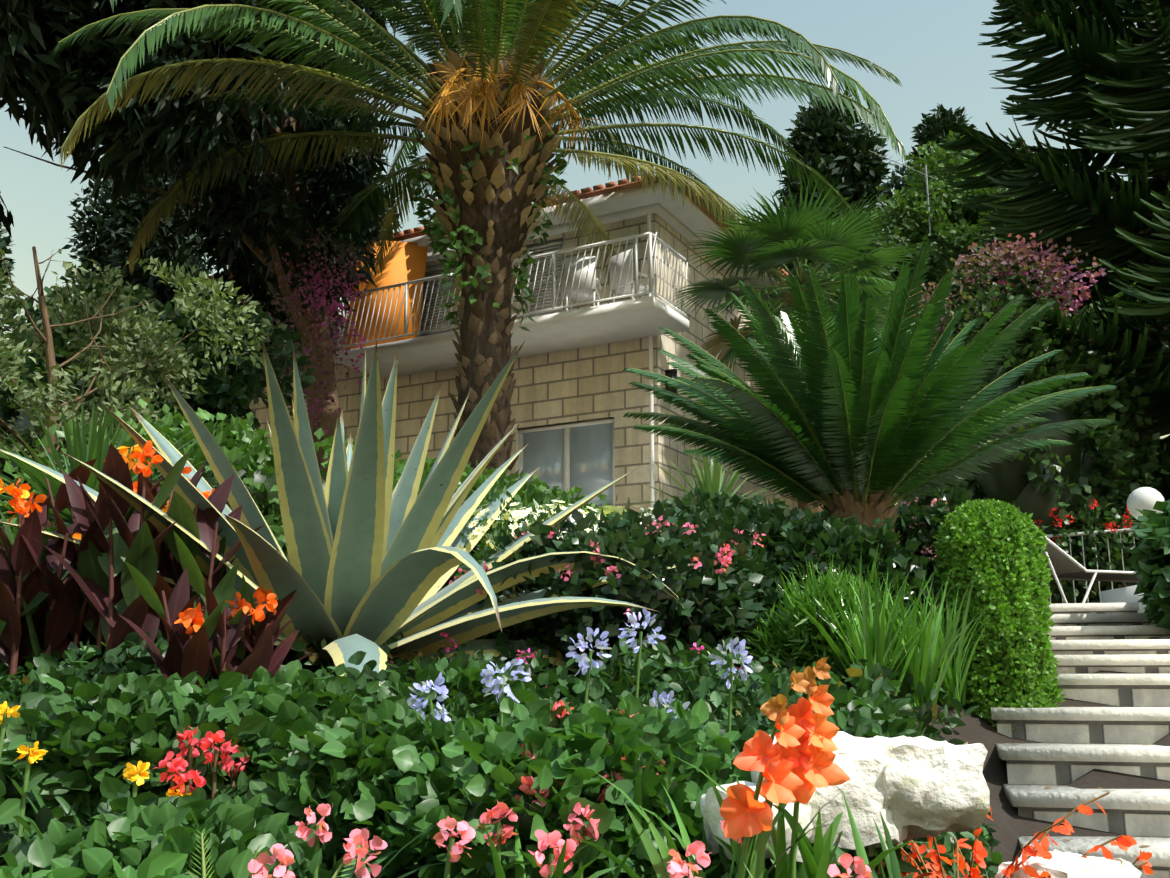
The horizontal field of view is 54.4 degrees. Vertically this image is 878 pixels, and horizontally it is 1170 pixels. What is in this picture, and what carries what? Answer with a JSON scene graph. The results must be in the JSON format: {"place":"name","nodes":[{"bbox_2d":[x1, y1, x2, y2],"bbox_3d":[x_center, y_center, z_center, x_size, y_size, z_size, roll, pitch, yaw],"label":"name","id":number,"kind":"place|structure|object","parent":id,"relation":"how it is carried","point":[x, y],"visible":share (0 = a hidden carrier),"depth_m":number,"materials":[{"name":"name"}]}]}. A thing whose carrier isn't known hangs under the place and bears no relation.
{"place":"outdoors","nodes":[
{"label":"outdoors","id":0,"kind":"place"},
{"bbox_2d":[0,0,1169,507],"label":"sky","id":1,"kind":"structure","parent":0,"point":[932,47],"materials":[{"name":"blue"}]},
{"bbox_2d":[102,604,1169,872],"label":"terrain","id":2,"kind":"structure","parent":0,"point":[1012,826],"depth_m":4.88,"materials":[{"name":"soil"}]},
{"bbox_2d":[0,223,16,339],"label":"tree","id":3,"kind":"object","parent":2,"relation":"on","point":[5,242],"visible":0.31,"depth_m":32.34,"materials":[{"name":"green plant"}]},
{"bbox_2d":[0,515,104,675],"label":"plant","id":4,"kind":"object","parent":2,"relation":"on","point":[14,530],"depth_m":4.83,"materials":[{"name":"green plant"}]},
{"bbox_2d":[0,478,105,680],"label":"canna plant","id":5,"kind":"object","parent":2,"relation":"on","point":[26,591],"visible":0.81,"depth_m":4.57,"materials":[{"name":"brown plant"}]},
{"bbox_2d":[0,847,191,877],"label":"shrub","id":6,"kind":"object","parent":2,"relation":"on","point":[100,862],"visible":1,"depth_m":1.99,"materials":[{"name":"green plant"}]},
{"bbox_2d":[0,701,191,836],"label":"yellow flowers","id":7,"kind":"object","parent":2,"relation":"on","point":[10,808],"visible":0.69,"depth_m":2.68,"materials":[{"name":"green plant"}]},
{"bbox_2d":[32,503,159,655],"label":"canna plant","id":8,"kind":"object","parent":2,"relation":"on","point":[62,529],"visible":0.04,"depth_m":4.70,"materials":[{"name":"brown plant"}]},
{"bbox_2d":[10,456,207,534],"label":"canna plant","id":9,"kind":"object","parent":2,"relation":"on","point":[62,500],"visible":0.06,"depth_m":5.41,"materials":[{"name":"brown plant"}]},
{"bbox_2d":[0,393,219,534],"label":"yucca plant","id":10,"kind":"object","parent":2,"relation":"on","point":[97,448],"visible":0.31,"depth_m":6.12,"materials":[{"name":"green plant"}]},
{"bbox_2d":[35,440,233,673],"bbox_3d":[-1.893,0.539,4.793,0.660,1.035,0.798,0,-12,1],"label":"canna plant","id":11,"kind":"object","parent":2,"relation":"on","point":[108,592],"visible":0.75,"depth_m":4.63,"materials":[{"name":"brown plant"}]},
{"bbox_2d":[0,246,272,478],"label":"olive tree","id":12,"kind":"object","parent":2,"relation":"on","point":[125,370],"visible":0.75,"depth_m":11.33,"materials":[{"name":"green plant"}]},
{"bbox_2d":[0,671,283,859],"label":"shrub","id":13,"kind":"object","parent":2,"relation":"on","point":[117,722],"visible":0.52,"depth_m":3.02,"materials":[{"name":"green plant"}]},
{"bbox_2d":[62,161,225,292],"bbox_3d":[-13.649,-2.704,35.387,4.996,14.704,5.134,0,-12,1],"label":"tree","id":14,"kind":"object","parent":2,"relation":"on","point":[115,226],"visible":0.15,"depth_m":34.91,"materials":[{"name":"leaf"},{"name":"bark"}]},
{"bbox_2d":[0,260,315,528],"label":"shrub","id":15,"kind":"object","parent":2,"relation":"on","point":[234,392],"visible":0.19,"depth_m":13.65,"materials":[{"name":"green plant"}]},
{"bbox_2d":[5,794,331,877],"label":"shrub","id":16,"kind":"object","parent":2,"relation":"on","point":[131,831],"visible":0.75,"depth_m":2.42,"materials":[{"name":"green plant"}]},
{"bbox_2d":[125,488,263,638],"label":"canna plant","id":17,"kind":"object","parent":2,"relation":"on","point":[222,588],"visible":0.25,"depth_m":4.75,"materials":[{"name":"brown plant"}]},
{"bbox_2d":[153,726,249,799],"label":"red flowers","id":18,"kind":"object","parent":2,"relation":"on","point":[214,781],"visible":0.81,"depth_m":2.92,"materials":[{"name":"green plant"}]},
{"bbox_2d":[0,0,404,471],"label":"broadleaf tree","id":19,"kind":"object","parent":2,"relation":"on","point":[249,221],"visible":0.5,"depth_m":15.54,"materials":[{"name":"leaf"},{"name":"bark"}]},
{"bbox_2d":[260,222,369,468],"bbox_3d":[-3.871,-1.103,15.838,1.632,3.923,1.320,0,-12,1],"label":"bougainvillea vine","id":20,"kind":"object","parent":19,"relation":"attached to","point":[322,299],"visible":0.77,"depth_m":15.96,"materials":[{"name":"purple plant"}]},
{"bbox_2d":[0,399,423,600],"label":"shrub","id":21,"kind":"object","parent":2,"relation":"on","point":[256,474],"visible":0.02,"depth_m":8.02,"materials":[{"name":"green plant"}]},
{"bbox_2d":[118,561,312,701],"bbox_3d":[-1.320,0.776,4.276,0.534,0.597,0.679,-4,-13,18],"label":"canna plant","id":22,"kind":"object","parent":2,"relation":"on","point":[243,642],"visible":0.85,"depth_m":4.17,"materials":[{"name":"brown plant"}]},
{"bbox_2d":[187,829,360,877],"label":"fern","id":23,"kind":"object","parent":2,"relation":"on","point":[202,863],"visible":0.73,"depth_m":2.25,"materials":[{"name":"green plant"}]},
{"bbox_2d":[192,660,378,789],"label":"shrub","id":24,"kind":"object","parent":2,"relation":"on","point":[299,700],"visible":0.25,"depth_m":3.29,"materials":[{"name":"green plant"}]},
{"bbox_2d":[0,340,694,693],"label":"agave plant","id":25,"kind":"object","parent":2,"relation":"on","point":[374,563],"visible":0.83,"depth_m":5.13,"materials":[{"name":"green plant"}]},
{"bbox_2d":[239,698,484,877],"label":"shrub","id":26,"kind":"object","parent":2,"relation":"on","point":[338,760],"visible":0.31,"depth_m":2.84,"materials":[{"name":"green plant"}]},
{"bbox_2d":[344,657,552,726],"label":"shrub","id":27,"kind":"object","parent":2,"relation":"on","point":[466,699],"visible":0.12,"depth_m":3.29,"materials":[{"name":"green plant"}]},
{"bbox_2d":[0,738,926,877],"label":"strap clumps","id":28,"kind":"object","parent":2,"relation":"on","point":[809,864],"depth_m":2.37,"materials":[{"name":"plant"}]},
{"bbox_2d":[49,0,908,479],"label":"date palm tree","id":29,"kind":"object","parent":2,"relation":"on","point":[489,112],"visible":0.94,"depth_m":13.67,"materials":[{"name":"green plant"}]},
{"bbox_2d":[440,518,535,627],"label":"shrub","id":30,"kind":"object","parent":2,"relation":"on","point":[476,556],"depth_m":6.21,"materials":[{"name":"green plant"}]},
{"bbox_2d":[191,169,797,515],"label":"house","id":31,"kind":"structure","parent":2,"relation":"on","point":[589,337],"depth_m":18.30,"materials":[{"name":"stone"}]},
{"bbox_2d":[0,606,1002,877],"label":"ground cover plants","id":32,"kind":"object","parent":2,"relation":"on","point":[538,662],"visible":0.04,"depth_m":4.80,"materials":[{"name":"green plant"}]},
{"bbox_2d":[393,455,612,522],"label":"shrub","id":33,"kind":"object","parent":2,"relation":"on","point":[537,486],"visible":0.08,"depth_m":9.97,"materials":[{"name":"green plant"}]},
{"bbox_2d":[352,693,751,877],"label":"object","id":34,"kind":"object","parent":2,"relation":"on","point":[578,750],"visible":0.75,"depth_m":2.65,"materials":[{"name":"green plant"}]},
{"bbox_2d":[484,501,623,532],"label":"daisy flowers","id":35,"kind":"object","parent":2,"relation":"on","point":[544,511],"visible":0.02,"depth_m":8.07,"materials":[{"name":"white plant"}]},
{"bbox_2d":[248,803,871,877],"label":"pink geranium","id":36,"kind":"object","parent":2,"relation":"on","point":[676,868],"visible":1,"depth_m":2.20,"materials":[{"name":"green plant"}]},
{"bbox_2d":[437,485,687,636],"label":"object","id":37,"kind":"object","parent":2,"relation":"on","point":[511,518],"visible":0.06,"depth_m":6.32,"materials":[{"name":"white plant"}]},
{"bbox_2d":[390,632,741,687],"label":"magenta flowers","id":38,"kind":"object","parent":2,"relation":"on","point":[447,649],"visible":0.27,"depth_m":5.03,"materials":[{"name":"pink plant"}]},
{"bbox_2d":[407,608,752,744],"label":"agapanthus flowers","id":39,"kind":"object","parent":2,"relation":"on","point":[586,662],"visible":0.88,"depth_m":3.26,"materials":[{"name":"blue plant"}]},
{"bbox_2d":[477,700,766,877],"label":"pink geranium","id":40,"kind":"object","parent":2,"relation":"on","point":[586,855],"visible":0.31,"depth_m":2.41,"materials":[{"name":"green plant"}]},
{"bbox_2d":[458,504,787,681],"bbox_3d":[0.234,0.814,5.763,1.749,0.996,1.522,0,-12,1],"label":"dark shrub","id":41,"kind":"object","parent":2,"relation":"on","point":[719,608],"visible":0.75,"depth_m":5.39,"materials":[{"name":"green plant"}]},
{"bbox_2d":[449,515,765,622],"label":"pink flowers","id":42,"kind":"object","parent":41,"relation":"attached to","point":[719,555],"visible":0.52,"depth_m":5.31,"materials":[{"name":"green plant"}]},
{"bbox_2d":[606,511,655,519],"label":"shrub","id":43,"kind":"object","parent":2,"relation":"on","point":[654,518],"depth_m":11.26,"materials":[{"name":"green plant"}]},
{"bbox_2d":[631,442,777,507],"bbox_3d":[1.163,1.024,9.952,1.650,2.092,1.704,0,-12,1],"label":"yucca tree","id":44,"kind":"object","parent":2,"relation":"on","point":[711,479],"depth_m":9.97,"materials":[{"name":"green plant"}]},
{"bbox_2d":[623,485,804,528],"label":"shrub","id":45,"kind":"object","parent":2,"relation":"on","point":[719,502],"visible":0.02,"depth_m":8.68,"materials":[{"name":"green plant"}]},
{"bbox_2d":[623,657,849,877],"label":"gladiolus flowers","id":46,"kind":"object","parent":2,"relation":"on","point":[795,765],"visible":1,"depth_m":2.17,"materials":[{"name":"orange plant"}]},
{"bbox_2d":[700,781,814,861],"bbox_3d":[0.380,0.844,2.510,0.220,0.160,0.238,3,-12,-16],"label":"limestone rock","id":47,"kind":"object","parent":2,"relation":"on","point":[710,806],"visible":0.25,"depth_m":2.46,"materials":[{"name":"white stone"}]},
{"bbox_2d":[665,177,924,518],"bbox_3d":[2.360,-0.722,12.589,2.982,4.569,2.901,0,-12,1],"label":"fan palm tree","id":48,"kind":"object","parent":2,"relation":"on","point":[770,241],"visible":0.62,"depth_m":12.54,"materials":[{"name":"green plant"}]},
{"bbox_2d":[692,499,938,667],"bbox_3d":[1.129,0.799,6.106,1.514,0.995,1.006,-4,-13,18],"label":"shrub","id":49,"kind":"object","parent":2,"relation":"on","point":[792,538],"visible":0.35,"depth_m":5.84,"materials":[{"name":"green plant"}]},
{"bbox_2d":[751,731,908,849],"bbox_3d":[0.563,0.805,2.619,0.347,0.267,0.264,0,-12,1],"label":"limestone rock","id":50,"kind":"object","parent":2,"relation":"on","point":[861,762],"visible":0.38,"depth_m":2.52,"materials":[{"name":"white stone"}]},
{"bbox_2d":[773,88,895,513],"bbox_3d":[6.825,-2.779,31.140,3.436,14.770,3.572,0,-12,1],"label":"tree","id":51,"kind":"object","parent":2,"relation":"on","point":[833,147],"visible":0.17,"depth_m":31.22,"materials":[{"name":"glossy leaf"},{"name":"bark"}]},
{"bbox_2d":[740,558,939,687],"bbox_3d":[1.226,0.916,5.451,0.870,0.656,0.735,11,-16,-41],"label":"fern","id":52,"kind":"object","parent":2,"relation":"on","point":[783,649],"visible":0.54,"depth_m":5.29,"materials":[{"name":"green plant"}]},
{"bbox_2d":[622,243,1115,543],"bbox_3d":[1.673,0.185,6.988,2.905,2.436,2.999,0,-12,1],"label":"cycad palm","id":53,"kind":"object","parent":2,"relation":"on","point":[847,425],"visible":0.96,"depth_m":6.64,"materials":[{"name":"green plant"}]},
{"bbox_2d":[755,540,992,706],"bbox_3d":[1.425,0.872,5.409,1.357,0.846,1.565,0,-12,1],"label":"clump","id":54,"kind":"object","parent":2,"relation":"on","point":[926,666],"visible":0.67,"depth_m":5.13,"materials":[{"name":"green plant"}]},
{"bbox_2d":[869,150,939,248],"bbox_3d":[7.156,-1.456,24.447,1.742,10.052,0.440,5,-13,-21],"label":"tv antenna","id":55,"kind":"object","parent":2,"relation":"on","point":[926,174],"visible":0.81,"depth_m":25.49,"materials":[{"name":"grey metal"}]},
{"bbox_2d":[863,735,989,840],"bbox_3d":[0.770,0.816,2.673,0.265,0.241,0.341,0,-12,1],"label":"limestone rock","id":56,"kind":"object","parent":2,"relation":"on","point":[932,788],"visible":0.77,"depth_m":2.54,"materials":[{"name":"white stone"}]},
{"bbox_2d":[877,103,978,230],"bbox_3d":[11.409,-2.993,35.247,4.005,16.162,4.110,0,-12,1],"label":"tree","id":57,"kind":"object","parent":2,"relation":"on","point":[929,128],"visible":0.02,"depth_m":36.17,"materials":[{"name":"green plant"}]},
{"bbox_2d":[758,185,1108,408],"bbox_3d":[6.743,-0.762,23.028,7.931,8.696,7.108,0,-12,1],"label":"tree","id":58,"kind":"object","parent":2,"relation":"on","point":[968,234],"visible":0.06,"depth_m":22.20,"materials":[{"name":"green plant"}]},
{"bbox_2d":[892,486,975,604],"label":"hydrangea shrub","id":59,"kind":"object","parent":2,"relation":"on","point":[923,511],"visible":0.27,"depth_m":10.12,"materials":[{"name":"green plant"}]},
{"bbox_2d":[901,498,946,560],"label":"red flowers","id":60,"kind":"object","parent":59,"relation":"on","point":[925,524],"visible":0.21,"depth_m":10.11,"materials":[{"name":"pink plant"}]},
{"bbox_2d":[932,498,1065,732],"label":"hedge pillar","id":61,"kind":"structure","parent":2,"relation":"on","point":[1013,663],"depth_m":5.56,"materials":[{"name":"green plant"}]},
{"bbox_2d":[865,130,1135,480],"bbox_3d":[9.552,-1.753,27.010,7.064,11.707,8.047,0,-12,1],"label":"tree","id":62,"kind":"object","parent":2,"relation":"on","point":[944,205],"visible":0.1,"depth_m":26.31,"materials":[{"name":"green plant"}]},
{"bbox_2d":[896,792,1152,877],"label":"orange flowers","id":63,"kind":"object","parent":2,"relation":"on","point":[980,853],"visible":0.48,"depth_m":2.79,"materials":[{"name":"orange plant"}]},
{"bbox_2d":[907,0,1169,518],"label":"norfolk pine tree","id":64,"kind":"object","parent":2,"relation":"on","point":[1122,65],"visible":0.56,"depth_m":14.36,"materials":[{"name":"green plant"}]},
{"bbox_2d":[945,282,1169,603],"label":"tall shrub","id":65,"kind":"object","parent":2,"relation":"on","point":[1080,472],"visible":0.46,"depth_m":12.28,"materials":[{"name":"green plant"}]},
{"bbox_2d":[903,230,1106,356],"bbox_3d":[4.680,-1.584,13.049,2.386,1.512,1.609,0,-12,1],"label":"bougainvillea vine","id":66,"kind":"object","parent":65,"relation":"attached to","point":[1056,282],"visible":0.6,"depth_m":12.81,"materials":[{"name":"pink plant"}]},
{"bbox_2d":[982,524,1139,602],"bbox_3d":[4.177,1.075,9.445,1.928,0.768,0.628,4,-13,-19],"label":"sun lounger","id":67,"kind":"object","parent":2,"relation":"on","point":[1063,565],"visible":0.21,"depth_m":9.17,"materials":[{"name":"white paint"}]},
{"bbox_2d":[994,849,1141,877],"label":"limestone rock","id":68,"kind":"object","parent":2,"relation":"on","point":[1059,864],"visible":0.81,"depth_m":2.68,"materials":[{"name":"white stone"}]},
{"bbox_2d":[990,602,1169,877],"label":"garden stairs","id":69,"kind":"structure","parent":2,"relation":"on","point":[1076,743],"depth_m":5.24,"materials":[{"name":"stone"}]},
{"bbox_2d":[1015,625,1149,846],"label":"fallen leaf litter","id":70,"kind":"object","parent":69,"relation":"on","point":[1099,787],"visible":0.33,"depth_m":4.80,"materials":[{"name":"brown plant"}]},
{"bbox_2d":[1034,498,1139,603],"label":"terrace rail flowers","id":71,"kind":"object","parent":2,"relation":"on","point":[1068,533],"visible":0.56,"depth_m":11.64,"materials":[{"name":"green plant"}]},
{"bbox_2d":[1068,441,1169,600],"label":"shrub","id":72,"kind":"object","parent":2,"relation":"on","point":[1156,474],"visible":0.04,"depth_m":14.40,"materials":[{"name":"green plant"}]},
{"bbox_2d":[1072,226,1169,348],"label":"tree","id":73,"kind":"object","parent":2,"relation":"on","point":[1168,346],"depth_m":32.20,"materials":[{"name":"green plant"}]},
{"bbox_2d":[1100,585,1146,612],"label":"lamp plinth wall","id":74,"kind":"structure","parent":2,"relation":"on","point":[1122,595],"depth_m":8.16,"materials":[{"name":"white paint"}]},
{"bbox_2d":[1127,487,1164,522],"bbox_3d":[4.025,0.693,8.114,0.250,0.710,0.250,0,-12,1],"label":"globe lamp post","id":75,"kind":"object","parent":74,"relation":"on","point":[1142,498],"visible":0.52,"depth_m":8.09,"materials":[{"name":"white glass"}]},
{"bbox_2d":[1124,499,1169,628],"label":"shrub","id":76,"kind":"object","parent":2,"relation":"on","point":[1149,559],"visible":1,"depth_m":7.02,"materials":[{"name":"green plant"}]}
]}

